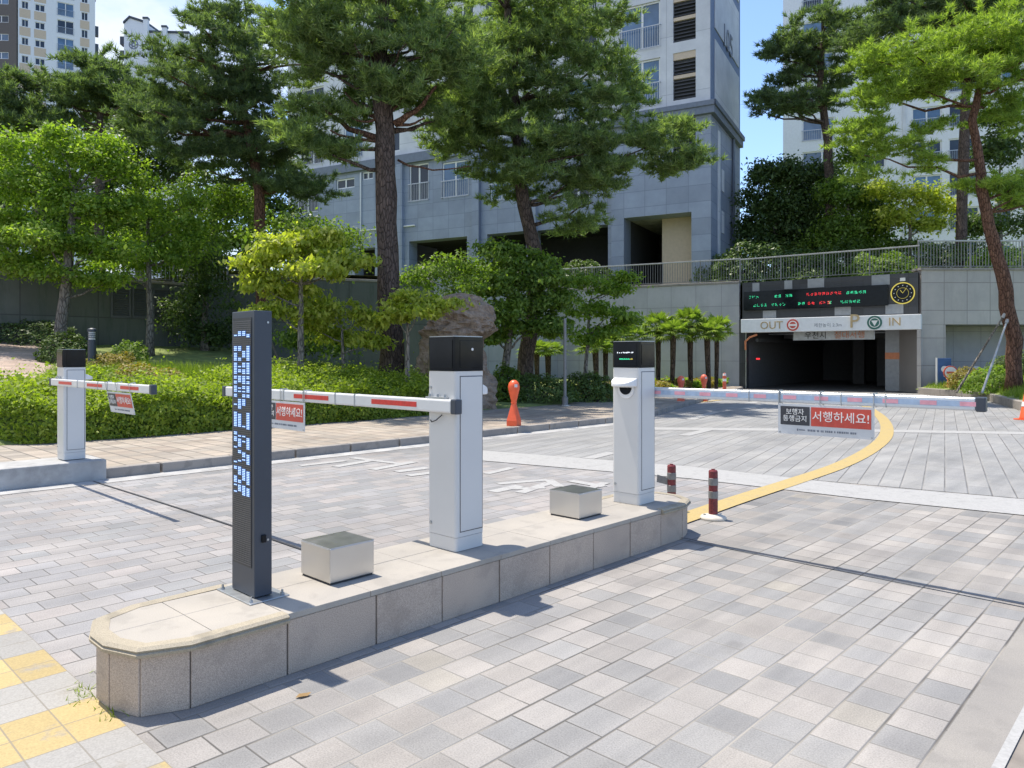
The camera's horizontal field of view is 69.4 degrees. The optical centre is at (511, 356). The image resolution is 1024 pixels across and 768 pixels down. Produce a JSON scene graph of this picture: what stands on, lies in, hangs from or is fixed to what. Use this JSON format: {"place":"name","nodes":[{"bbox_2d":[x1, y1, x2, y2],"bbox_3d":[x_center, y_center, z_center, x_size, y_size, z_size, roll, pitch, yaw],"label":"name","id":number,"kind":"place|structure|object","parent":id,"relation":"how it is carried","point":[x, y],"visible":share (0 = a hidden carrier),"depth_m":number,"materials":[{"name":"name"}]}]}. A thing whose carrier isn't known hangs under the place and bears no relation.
{"place":"outdoors","nodes":[
{"label":"outdoors","id":0,"kind":"place"},
{"bbox_2d":[0,341,56,380],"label":"garden path","id":1,"kind":"structure","parent":0,"point":[22,354],"depth_m":21.09,"materials":[{"name":"beige stone"}]},
{"bbox_2d":[49,349,156,459],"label":"barrier gate","id":2,"kind":"structure","parent":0,"point":[70,382],"depth_m":9.28,"materials":[{"name":"metal"}]},
{"bbox_2d":[67,370,83,449],"bbox_3d":[-5.488,0.663,9.312,0.004,0.994,0.192,0,0,43],"label":"service door","id":3,"kind":"structure","parent":2,"relation":"in","point":[75,396],"depth_m":9.31,"materials":[{"name":"white metal"}]},
{"bbox_2d":[104,381,135,414],"bbox_3d":[-4.116,0.427,7.820,0.692,0.329,0.074,0,11,43],"label":"hanging sign","id":4,"kind":"object","parent":2,"relation":"attached to","point":[120,402],"visible":0.98,"depth_m":7.79,"materials":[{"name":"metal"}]},
{"bbox_2d":[120,16,192,278],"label":"gabled building","id":5,"kind":"structure","parent":0,"point":[137,25],"depth_m":150.15,"materials":[{"name":"paint"}]},
{"bbox_2d":[36,357,377,391],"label":"grass","id":6,"kind":"structure","parent":0,"point":[186,369],"depth_m":20.59,"materials":[{"name":"green plant"}]},
{"bbox_2d":[0,345,608,445],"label":"garden bank","id":7,"kind":"structure","parent":0,"point":[192,355],"depth_m":25.68,"materials":[{"name":"green plant"}]},
{"bbox_2d":[0,318,76,345],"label":"shrub","id":8,"kind":"object","parent":7,"relation":"on","point":[18,327],"visible":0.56,"depth_m":24.90,"materials":[{"name":"green plant"}]},
{"bbox_2d":[32,331,98,363],"bbox_3d":[-12.935,-0.227,21.512,1.689,1.074,1.530,0,0,0],"label":"shrub","id":9,"kind":"object","parent":7,"relation":"on","point":[46,349],"visible":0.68,"depth_m":21.20,"materials":[{"name":"green plant"}]},
{"bbox_2d":[0,119,169,345],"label":"leafy tree","id":10,"kind":"object","parent":7,"relation":"on","point":[102,155],"visible":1,"depth_m":23.34,"materials":[{"name":"green plant"}]},
{"bbox_2d":[86,351,144,370],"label":"shrub","id":11,"kind":"object","parent":7,"relation":"on","point":[115,359],"visible":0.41,"depth_m":19.73,"materials":[{"name":"green plant"}]},
{"bbox_2d":[106,339,149,363],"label":"shrub","id":12,"kind":"object","parent":7,"relation":"on","point":[134,349],"visible":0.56,"depth_m":21.38,"materials":[{"name":"green plant"}]},
{"bbox_2d":[104,362,184,378],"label":"shrub","id":13,"kind":"object","parent":7,"relation":"on","point":[130,369],"visible":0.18,"depth_m":17.47,"materials":[{"name":"green plant"}]},
{"bbox_2d":[75,180,232,355],"bbox_3d":[-12.579,-2.999,25.471,5.644,6.019,3.482,0,0,0],"label":"leafy tree","id":14,"kind":"object","parent":7,"relation":"on","point":[190,239],"visible":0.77,"depth_m":25.35,"materials":[{"name":"green plant"}]},
{"bbox_2d":[145,231,250,350],"bbox_3d":[-11.608,-2.306,27.904,4.180,4.781,3.012,0,0,0],"label":"dark tree","id":15,"kind":"object","parent":7,"relation":"on","point":[212,334],"visible":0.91,"depth_m":27.69,"materials":[{"name":"green plant"}]},
{"bbox_2d":[0,350,429,444],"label":"clipped hedge","id":16,"kind":"object","parent":7,"relation":"on","point":[28,408],"visible":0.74,"depth_m":13.94,"materials":[{"name":"green plant"}]},
{"bbox_2d":[98,0,352,303],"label":"pine tree","id":17,"kind":"object","parent":7,"relation":"on","point":[242,87],"visible":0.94,"depth_m":26.16,"materials":[{"name":"green plant"}]},
{"bbox_2d":[217,203,382,370],"bbox_3d":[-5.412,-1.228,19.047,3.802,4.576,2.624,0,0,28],"label":"young tree","id":18,"kind":"object","parent":7,"relation":"on","point":[270,251],"visible":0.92,"depth_m":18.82,"materials":[{"name":"green plant"}]},
{"bbox_2d":[286,297,403,373],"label":"young tree","id":19,"kind":"object","parent":7,"relation":"on","point":[319,318],"visible":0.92,"depth_m":19.48,"materials":[{"name":"green plant"}]},
{"bbox_2d":[241,0,508,375],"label":"pine tree","id":20,"kind":"object","parent":7,"relation":"on","point":[309,31],"visible":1,"depth_m":20.53,"materials":[{"name":"green plant"}]},
{"bbox_2d":[361,287,479,381],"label":"young tree","id":21,"kind":"object","parent":7,"relation":"on","point":[401,309],"visible":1,"depth_m":18.49,"materials":[{"name":"green plant"}]},
{"bbox_2d":[399,245,507,303],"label":"leafy tree","id":22,"kind":"object","parent":7,"relation":"on","point":[469,267],"visible":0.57,"depth_m":27.14,"materials":[{"name":"green plant"}]},
{"bbox_2d":[415,293,497,408],"bbox_3d":[-1.582,0.162,20.591,2.657,3.897,1.731,0,0,0],"label":"standing rock","id":23,"kind":"object","parent":7,"relation":"on","point":[477,319],"visible":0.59,"depth_m":20.08,"materials":[{"name":"grey stone"}]},
{"bbox_2d":[493,361,525,401],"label":"shrub","id":24,"kind":"object","parent":7,"relation":"on","point":[510,372],"visible":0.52,"depth_m":22.20,"materials":[{"name":"green plant"}]},
{"bbox_2d":[455,235,585,397],"bbox_3d":[0.372,-1.172,22.577,4.234,5.055,2.843,0,0,0],"label":"leafy tree","id":25,"kind":"object","parent":7,"relation":"on","point":[511,315],"visible":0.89,"depth_m":22.32,"materials":[{"name":"green plant"}]},
{"bbox_2d":[497,372,584,402],"bbox_3d":[0.799,0.943,22.642,2.868,0.953,1.911,0,0,0],"label":"shrub","id":26,"kind":"object","parent":7,"relation":"on","point":[540,390],"visible":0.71,"depth_m":22.09,"materials":[{"name":"green plant"}]},
{"bbox_2d":[410,0,729,392],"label":"pine tree","id":27,"kind":"object","parent":7,"relation":"on","point":[526,34],"visible":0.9,"depth_m":24.14,"materials":[{"name":"green plant"}]},
{"bbox_2d":[551,371,612,402],"bbox_3d":[2.388,0.973,23.990,2.220,1.084,1.926,0,0,16],"label":"shrub","id":28,"kind":"object","parent":7,"relation":"on","point":[596,379],"visible":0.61,"depth_m":23.46,"materials":[{"name":"green plant"}]},
{"bbox_2d":[559,268,654,396],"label":"leafy tree","id":29,"kind":"object","parent":7,"relation":"on","point":[621,320],"visible":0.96,"depth_m":24.19,"materials":[{"name":"green plant"}]},
{"bbox_2d":[640,309,673,380],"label":"windmill palm","id":30,"kind":"object","parent":7,"relation":"on","point":[660,317],"visible":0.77,"depth_m":31.72,"materials":[{"name":"green plant"}]},
{"bbox_2d":[653,318,695,383],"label":"windmill palm","id":31,"kind":"object","parent":7,"relation":"on","point":[676,324],"visible":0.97,"depth_m":30.92,"materials":[{"name":"green plant"}]},
{"bbox_2d":[0,386,741,466],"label":"sidewalk","id":32,"kind":"structure","parent":0,"point":[133,450],"depth_m":13.05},
{"bbox_2d":[507,380,520,425],"bbox_3d":[0.039,0.948,15.288,0.241,0.945,0.241,0,0,25],"label":"flexible guide post","id":33,"kind":"object","parent":32,"relation":"on","point":[513,418],"visible":1,"depth_m":15.21,"materials":[{"name":"orange plastic"}]},
{"bbox_2d":[669,304,708,381],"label":"windmill palm","id":34,"kind":"object","parent":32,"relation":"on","point":[685,314],"visible":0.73,"depth_m":31.45,"materials":[{"name":"green plant"}]},
{"bbox_2d":[682,316,729,388],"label":"windmill palm","id":35,"kind":"object","parent":32,"relation":"on","point":[714,327],"visible":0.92,"depth_m":31.13,"materials":[{"name":"green plant"}]},
{"bbox_2d":[700,312,736,388],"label":"windmill palm","id":36,"kind":"object","parent":32,"relation":"on","point":[720,319],"visible":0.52,"depth_m":31.95,"materials":[{"name":"green plant"}]},
{"bbox_2d":[0,446,784,697],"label":"road","id":37,"kind":"structure","parent":0,"point":[75,561],"depth_m":6.89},
{"bbox_2d":[0,455,105,490],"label":"concrete plinth","id":38,"kind":"structure","parent":37,"relation":"on","point":[21,474],"depth_m":8.96,"materials":[{"name":"grey concrete"}]},
{"bbox_2d":[0,423,612,494],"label":"gutter","id":39,"kind":"object","parent":37,"relation":"on","point":[127,478],"visible":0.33,"depth_m":10.35,"materials":[{"name":"concrete"}]},
{"bbox_2d":[89,492,690,716],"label":"traffic island","id":40,"kind":"structure","parent":37,"relation":"on","point":[185,650],"depth_m":3.90,"materials":[{"name":"stone"}]},
{"bbox_2d":[217,310,288,605],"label":"led display column","id":41,"kind":"structure","parent":40,"relation":"on","point":[251,585],"depth_m":3.85,"materials":[{"name":"grey metal"}]},
{"bbox_2d":[301,531,373,584],"bbox_3d":[-1.001,1.149,4.247,0.301,0.202,0.295,0,0,43],"label":"steel box","id":42,"kind":"object","parent":40,"relation":"on","point":[336,558],"visible":1,"depth_m":4.16,"materials":[{"name":"silver metal"}]},
{"bbox_2d":[222,336,487,551],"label":"barrier gate","id":43,"kind":"structure","parent":40,"relation":"on","point":[452,403],"depth_m":4.82,"materials":[{"name":"metal"}]},
{"bbox_2d":[272,388,311,431],"bbox_3d":[-1.869,0.425,6.107,0.692,0.329,0.073,0,0,43],"label":"hanging sign","id":44,"kind":"object","parent":43,"relation":"hanging from","point":[288,415],"visible":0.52,"depth_m":6.01,"materials":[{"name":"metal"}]},
{"bbox_2d":[461,376,481,531],"bbox_3d":[-0.264,0.625,4.821,0.004,0.994,0.192,0,0,43],"label":"service door","id":45,"kind":"structure","parent":43,"relation":"in","point":[471,387],"depth_m":4.82,"materials":[{"name":"white metal"}]},
{"bbox_2d":[549,485,601,519],"bbox_3d":[0.506,1.149,5.869,0.301,0.202,0.295,0,0,43],"label":"steel box","id":46,"kind":"object","parent":40,"relation":"on","point":[577,502],"visible":1,"depth_m":5.77,"materials":[{"name":"silver metal"}]},
{"bbox_2d":[611,341,986,504],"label":"barrier gate","id":47,"kind":"structure","parent":40,"relation":"on","point":[636,391],"depth_m":6.25,"materials":[{"name":"metal"}]},
{"bbox_2d":[642,372,653,489],"bbox_3d":[1.162,0.625,6.313,0.004,0.994,0.192,0,0,43],"label":"service door","id":48,"kind":"structure","parent":47,"relation":"in","point":[647,377],"depth_m":6.30,"materials":[{"name":"white metal"}]},
{"bbox_2d":[778,390,877,439],"bbox_3d":[2.301,0.415,5.429,0.692,0.329,0.073,0,0,43],"label":"hanging sign","id":49,"kind":"object","parent":47,"relation":"hanging from","point":[834,421],"visible":1,"depth_m":5.39,"materials":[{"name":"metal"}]},
{"bbox_2d":[95,0,782,273],"label":"sky","id":50,"kind":"structure","parent":0,"point":[759,19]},
{"bbox_2d":[152,270,741,318],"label":"terrace","id":51,"kind":"structure","parent":0,"point":[235,272],"depth_m":33.23,"materials":[{"name":"grey concrete"}]},
{"bbox_2d":[69,117,221,279],"bbox_3d":[-18.724,-7.878,37.227,7.436,10.500,5.943,0,0,19],"label":"leafy tree","id":52,"kind":"object","parent":51,"relation":"on","point":[164,170],"visible":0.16,"depth_m":37.75,"materials":[{"name":"green plant"}]},
{"bbox_2d":[92,189,305,277],"bbox_3d":[-16.548,-5.810,38.055,11.667,6.339,4.518,0,0,0],"label":"leafy tree","id":53,"kind":"object","parent":51,"relation":"on","point":[269,213],"visible":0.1,"depth_m":37.56,"materials":[{"name":"green plant"}]},
{"bbox_2d":[203,122,323,254],"bbox_3d":[-12.867,-7.335,38.033,6.257,9.399,4.132,0,0,-13],"label":"leafy tree","id":54,"kind":"object","parent":51,"relation":"on","point":[273,205],"visible":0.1,"depth_m":37.88,"materials":[{"name":"green plant"}]},
{"bbox_2d":[288,0,744,285],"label":"apartment building","id":55,"kind":"structure","parent":51,"relation":"on","point":[689,50],"depth_m":46.18,"materials":[{"name":"stone"}]},
{"bbox_2d":[408,163,427,201],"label":"window","id":56,"kind":"structure","parent":55,"relation":"in","point":[418,184],"depth_m":52.54,"materials":[{"name":"blue glass"}]},
{"bbox_2d":[441,160,468,197],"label":"window","id":57,"kind":"structure","parent":55,"relation":"in","point":[453,186],"depth_m":51.20,"materials":[{"name":"blue glass"}]},
{"bbox_2d":[619,58,660,108],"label":"window","id":58,"kind":"structure","parent":55,"relation":"in","point":[647,64],"depth_m":43.77,"materials":[{"name":"blue glass"}]},
{"bbox_2d":[619,1,660,50],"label":"window","id":59,"kind":"structure","parent":55,"relation":"in","point":[645,35],"depth_m":43.98,"materials":[{"name":"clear glass"}]},
{"bbox_2d":[551,259,615,287],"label":"shrub","id":60,"kind":"object","parent":51,"relation":"on","point":[593,264],"visible":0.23,"depth_m":42.40,"materials":[{"name":"green plant"}]},
{"bbox_2d":[689,249,770,283],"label":"shrub","id":61,"kind":"object","parent":51,"relation":"on","point":[716,256],"visible":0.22,"depth_m":41.70,"materials":[{"name":"green plant"}]},
{"bbox_2d":[711,239,803,282],"bbox_3d":[13.486,-5.018,40.474,5.487,3.068,4.028,0,0,0],"label":"shrub","id":62,"kind":"object","parent":51,"relation":"on","point":[769,250],"visible":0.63,"depth_m":39.76,"materials":[{"name":"green plant"}]},
{"bbox_2d":[728,149,851,265],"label":"leafy tree","id":63,"kind":"object","parent":51,"relation":"on","point":[780,209],"visible":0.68,"depth_m":45.31,"materials":[{"name":"green plant"}]},
{"bbox_2d":[740,0,873,262],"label":"pine tree","id":64,"kind":"object","parent":51,"relation":"on","point":[787,46],"visible":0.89,"depth_m":43.46,"materials":[{"name":"green plant"}]},
{"bbox_2d":[766,250,852,280],"bbox_3d":[16.140,-4.642,39.967,5.080,2.320,3.880,0,0,0],"label":"shrub","id":65,"kind":"object","parent":51,"relation":"on","point":[812,272],"visible":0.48,"depth_m":39.07,"materials":[{"name":"green plant"}]},
{"bbox_2d":[799,236,889,278],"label":"shrub","id":66,"kind":"object","parent":51,"relation":"on","point":[819,249],"visible":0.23,"depth_m":40.98,"materials":[{"name":"green plant"}]},
{"bbox_2d":[792,140,931,265],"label":"leafy tree","id":67,"kind":"object","parent":51,"relation":"on","point":[847,225],"visible":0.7,"depth_m":42.51,"materials":[{"name":"green plant"}]},
{"bbox_2d":[836,250,923,276],"bbox_3d":[19.363,-4.563,39.037,5.284,2.178,3.726,0,0,0],"label":"shrub","id":68,"kind":"object","parent":51,"relation":"on","point":[877,262],"visible":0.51,"depth_m":38.23,"materials":[{"name":"green plant"}]},
{"bbox_2d":[854,238,973,273],"bbox_3d":[22.171,-5.030,40.385,6.384,3.081,4.668,0,0,0],"label":"shrub","id":69,"kind":"object","parent":51,"relation":"on","point":[915,242],"visible":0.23,"depth_m":39.80,"materials":[{"name":"green plant"}]},
{"bbox_2d":[857,175,973,269],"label":"leafy tree","id":70,"kind":"object","parent":51,"relation":"on","point":[932,199],"visible":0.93,"depth_m":40.67,"materials":[{"name":"green plant"}]},
{"bbox_2d":[824,0,1023,267],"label":"pine tree","id":71,"kind":"object","parent":51,"relation":"on","point":[889,18],"visible":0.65,"depth_m":39.44,"materials":[{"name":"green plant"}]},
{"bbox_2d":[916,234,1012,267],"bbox_3d":[23.901,-4.921,38.954,5.739,2.854,4.068,0,0,0],"label":"shrub","id":72,"kind":"object","parent":51,"relation":"on","point":[945,256],"visible":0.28,"depth_m":38.43,"materials":[{"name":"green plant"}]},
{"bbox_2d":[949,104,1023,245],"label":"leafy tree","id":73,"kind":"object","parent":51,"relation":"on","point":[996,152],"visible":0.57,"depth_m":41.47,"materials":[{"name":"green plant"}]},
{"bbox_2d":[963,242,1023,267],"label":"shrub","id":74,"kind":"object","parent":51,"relation":"on","point":[1010,252],"visible":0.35,"depth_m":36.60,"materials":[{"name":"green plant"}]},
{"bbox_2d":[109,480,1023,767],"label":"road","id":75,"kind":"structure","parent":0,"point":[689,652],"depth_m":3.71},
{"bbox_2d":[700,469,726,521],"bbox_3d":[1.925,1.311,7.080,0.250,0.478,0.250,0,0,-17],"label":"delineator post","id":76,"kind":"object","parent":75,"relation":"on","point":[713,515],"visible":1,"depth_m":7.04,"materials":[{"name":"red plastic"}]},
{"bbox_2d":[483,451,1023,514],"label":"road marking","id":77,"kind":"object","parent":75,"relation":"on","point":[984,503],"visible":0.71,"depth_m":8.81,"materials":[{"name":"white paint"}]},
{"bbox_2d":[483,389,1023,498],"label":"forecourt","id":78,"kind":"structure","parent":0,"point":[982,464],"depth_m":12.64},
{"bbox_2d":[106,387,742,478],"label":"kerb","id":79,"kind":"structure","parent":78,"relation":"on","point":[158,467],"depth_m":11.89,"materials":[{"name":"concrete"}]},
{"bbox_2d":[687,406,893,522],"bbox_3d":[7.538,1.538,16.753,1.976,0.001,23.722,0,0,28],"label":"road marking","id":80,"kind":"object","parent":78,"relation":"on","point":[883,438],"visible":0.73,"depth_m":9.60,"materials":[{"name":"yellow paint"}]},
{"bbox_2d":[655,427,1023,433],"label":"road marking","id":81,"kind":"object","parent":78,"relation":"on","point":[876,430],"visible":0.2,"depth_m":15.53,"materials":[{"name":"white paint"}]},
{"bbox_2d":[918,388,1022,410],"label":"kerb","id":82,"kind":"structure","parent":78,"relation":"on","point":[1013,403],"depth_m":27.02,"materials":[{"name":"stone"}]},
{"bbox_2d":[921,367,1023,399],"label":"garden mound","id":83,"kind":"object","parent":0,"point":[973,390],"visible":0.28,"depth_m":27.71,"materials":[{"name":"green plant"}]},
{"bbox_2d":[818,0,1023,390],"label":"pine tree","id":84,"kind":"object","parent":83,"relation":"on","point":[932,68],"visible":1,"depth_m":25.20,"materials":[{"name":"green plant"}]},
{"bbox_2d":[958,364,1023,394],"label":"shrub","id":85,"kind":"object","parent":83,"relation":"on","point":[995,377],"visible":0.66,"depth_m":26.22,"materials":[{"name":"green plant"}]},
{"bbox_2d":[1005,730,1023,767],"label":"walkway","id":86,"kind":"structure","parent":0,"point":[1016,759],"depth_m":2.88,"materials":[{"name":"grey stone"}]},
{"bbox_2d":[991,706,1023,767],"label":"road marking","id":87,"kind":"object","parent":86,"relation":"on","point":[1008,747],"depth_m":2.96,"materials":[{"name":"white paint"}]},
{"label":"ground","id":88,"kind":"structure","parent":0,"visible":0},
{"bbox_2d":[0,0,17,253],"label":"apartment building","id":89,"kind":"structure","parent":88,"relation":"on","point":[9,32],"depth_m":119.73,"materials":[{"name":"brown paint"}]},
{"bbox_2d":[18,0,97,272],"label":"apartment building","id":90,"kind":"structure","parent":88,"relation":"on","point":[45,27],"depth_m":122.45,"materials":[{"name":"paint"}]},
{"bbox_2d":[0,609,171,767],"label":"painted paving","id":91,"kind":"structure","parent":88,"relation":"on","point":[44,723],"depth_m":3.14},
{"bbox_2d":[0,271,229,347],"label":"retaining wall","id":92,"kind":"structure","parent":88,"relation":"on","point":[113,318],"depth_m":27.07,"materials":[{"name":"concrete"}]},
{"bbox_2d":[229,274,433,370],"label":"retaining wall","id":93,"kind":"structure","parent":88,"relation":"on","point":[363,291],"depth_m":31.76,"materials":[{"name":"concrete"}]},
{"bbox_2d":[427,274,557,377],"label":"retaining wall","id":94,"kind":"structure","parent":88,"relation":"on","point":[494,354],"depth_m":36.80,"materials":[{"name":"concrete"}]},
{"bbox_2d":[558,281,740,385],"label":"retaining wall","id":95,"kind":"structure","parent":88,"relation":"on","point":[715,299],"depth_m":37.34,"materials":[{"name":"concrete"}]},
{"bbox_2d":[559,258,740,287],"bbox_3d":[6.879,-4.285,38.422,9.662,1.150,0.066,0,0,27],"label":"railing","id":96,"kind":"object","parent":95,"relation":"on","point":[667,263],"visible":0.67,"depth_m":37.75,"materials":[{"name":"metal"}]},
{"bbox_2d":[739,272,921,393],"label":"parking garage","id":97,"kind":"structure","parent":88,"relation":"on","point":[773,355],"depth_m":35.08,"materials":[{"name":"concrete"}]},
{"bbox_2d":[740,245,919,282],"bbox_3d":[14.318,-4.235,33.989,7.770,1.170,0.066,0,0,36],"label":"railing","id":98,"kind":"object","parent":97,"relation":"on","point":[823,253],"visible":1,"depth_m":33.83,"materials":[{"name":"metal"}]},
{"bbox_2d":[793,330,874,339],"bbox_3d":[14.805,-1.300,34.158,3.540,1.020,0.077,0,0,36],"label":"hanging banner","id":99,"kind":"object","parent":97,"relation":"hanging from","point":[840,335],"visible":0.94,"depth_m":34.12,"materials":[{"name":"fabric"}]},
{"bbox_2d":[890,278,914,303],"bbox_3d":[16.831,-2.845,31.875,0.940,1.130,0.080,0,0,36],"label":"wall clock","id":100,"kind":"object","parent":97,"relation":"attached to","point":[902,293],"depth_m":31.86,"materials":[{"name":"yellow"}]},
{"bbox_2d":[783,0,1023,268],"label":"apartment building","id":101,"kind":"structure","parent":88,"relation":"on","point":[804,137],"depth_m":62.46,"materials":[{"name":"paint"}]},
{"bbox_2d":[802,117,834,141],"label":"window","id":102,"kind":"structure","parent":101,"relation":"in","point":[810,132],"depth_m":65.23,"materials":[{"name":"blue glass"}]},
{"bbox_2d":[899,268,1023,392],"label":"stone wing wall","id":103,"kind":"structure","parent":88,"relation":"on","point":[959,311],"depth_m":31.55,"materials":[{"name":"grey stone"}]},
{"bbox_2d":[918,240,1023,267],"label":"railing","id":104,"kind":"object","parent":103,"relation":"on","point":[970,241],"visible":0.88,"depth_m":31.73,"materials":[{"name":"metal"}]},
{"bbox_2d":[921,622,1023,767],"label":"gutter","id":105,"kind":"object","parent":88,"relation":"on","point":[977,732],"visible":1,"depth_m":3.17,"materials":[{"name":"concrete"}]},
{"label":"terrace","id":106,"kind":"structure","parent":0,"visible":0},
{"bbox_2d":[0,61,108,257],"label":"pine tree","id":107,"kind":"object","parent":106,"relation":"on","point":[22,111],"visible":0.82,"depth_m":31.84,"materials":[{"name":"green plant"}]},
{"bbox_2d":[25,44,176,271],"bbox_3d":[-18.114,-8.233,32.690,6.389,11.184,5.561,0,0,0],"label":"pine tree","id":108,"kind":"object","parent":106,"relation":"on","point":[92,92],"visible":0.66,"depth_m":32.11,"materials":[{"name":"green plant"}]},
{"bbox_2d":[0,134,219,260],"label":"leafy tree","id":109,"kind":"object","parent":106,"relation":"on","point":[134,226],"visible":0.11,"depth_m":37.01,"materials":[{"name":"green plant"}]},
{"bbox_2d":[121,165,271,282],"bbox_3d":[-12.752,-5.218,30.133,5.875,4.956,4.350,0,0,30],"label":"leafy tree","id":110,"kind":"object","parent":106,"relation":"on","point":[226,196],"visible":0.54,"depth_m":29.77,"materials":[{"name":"green plant"}]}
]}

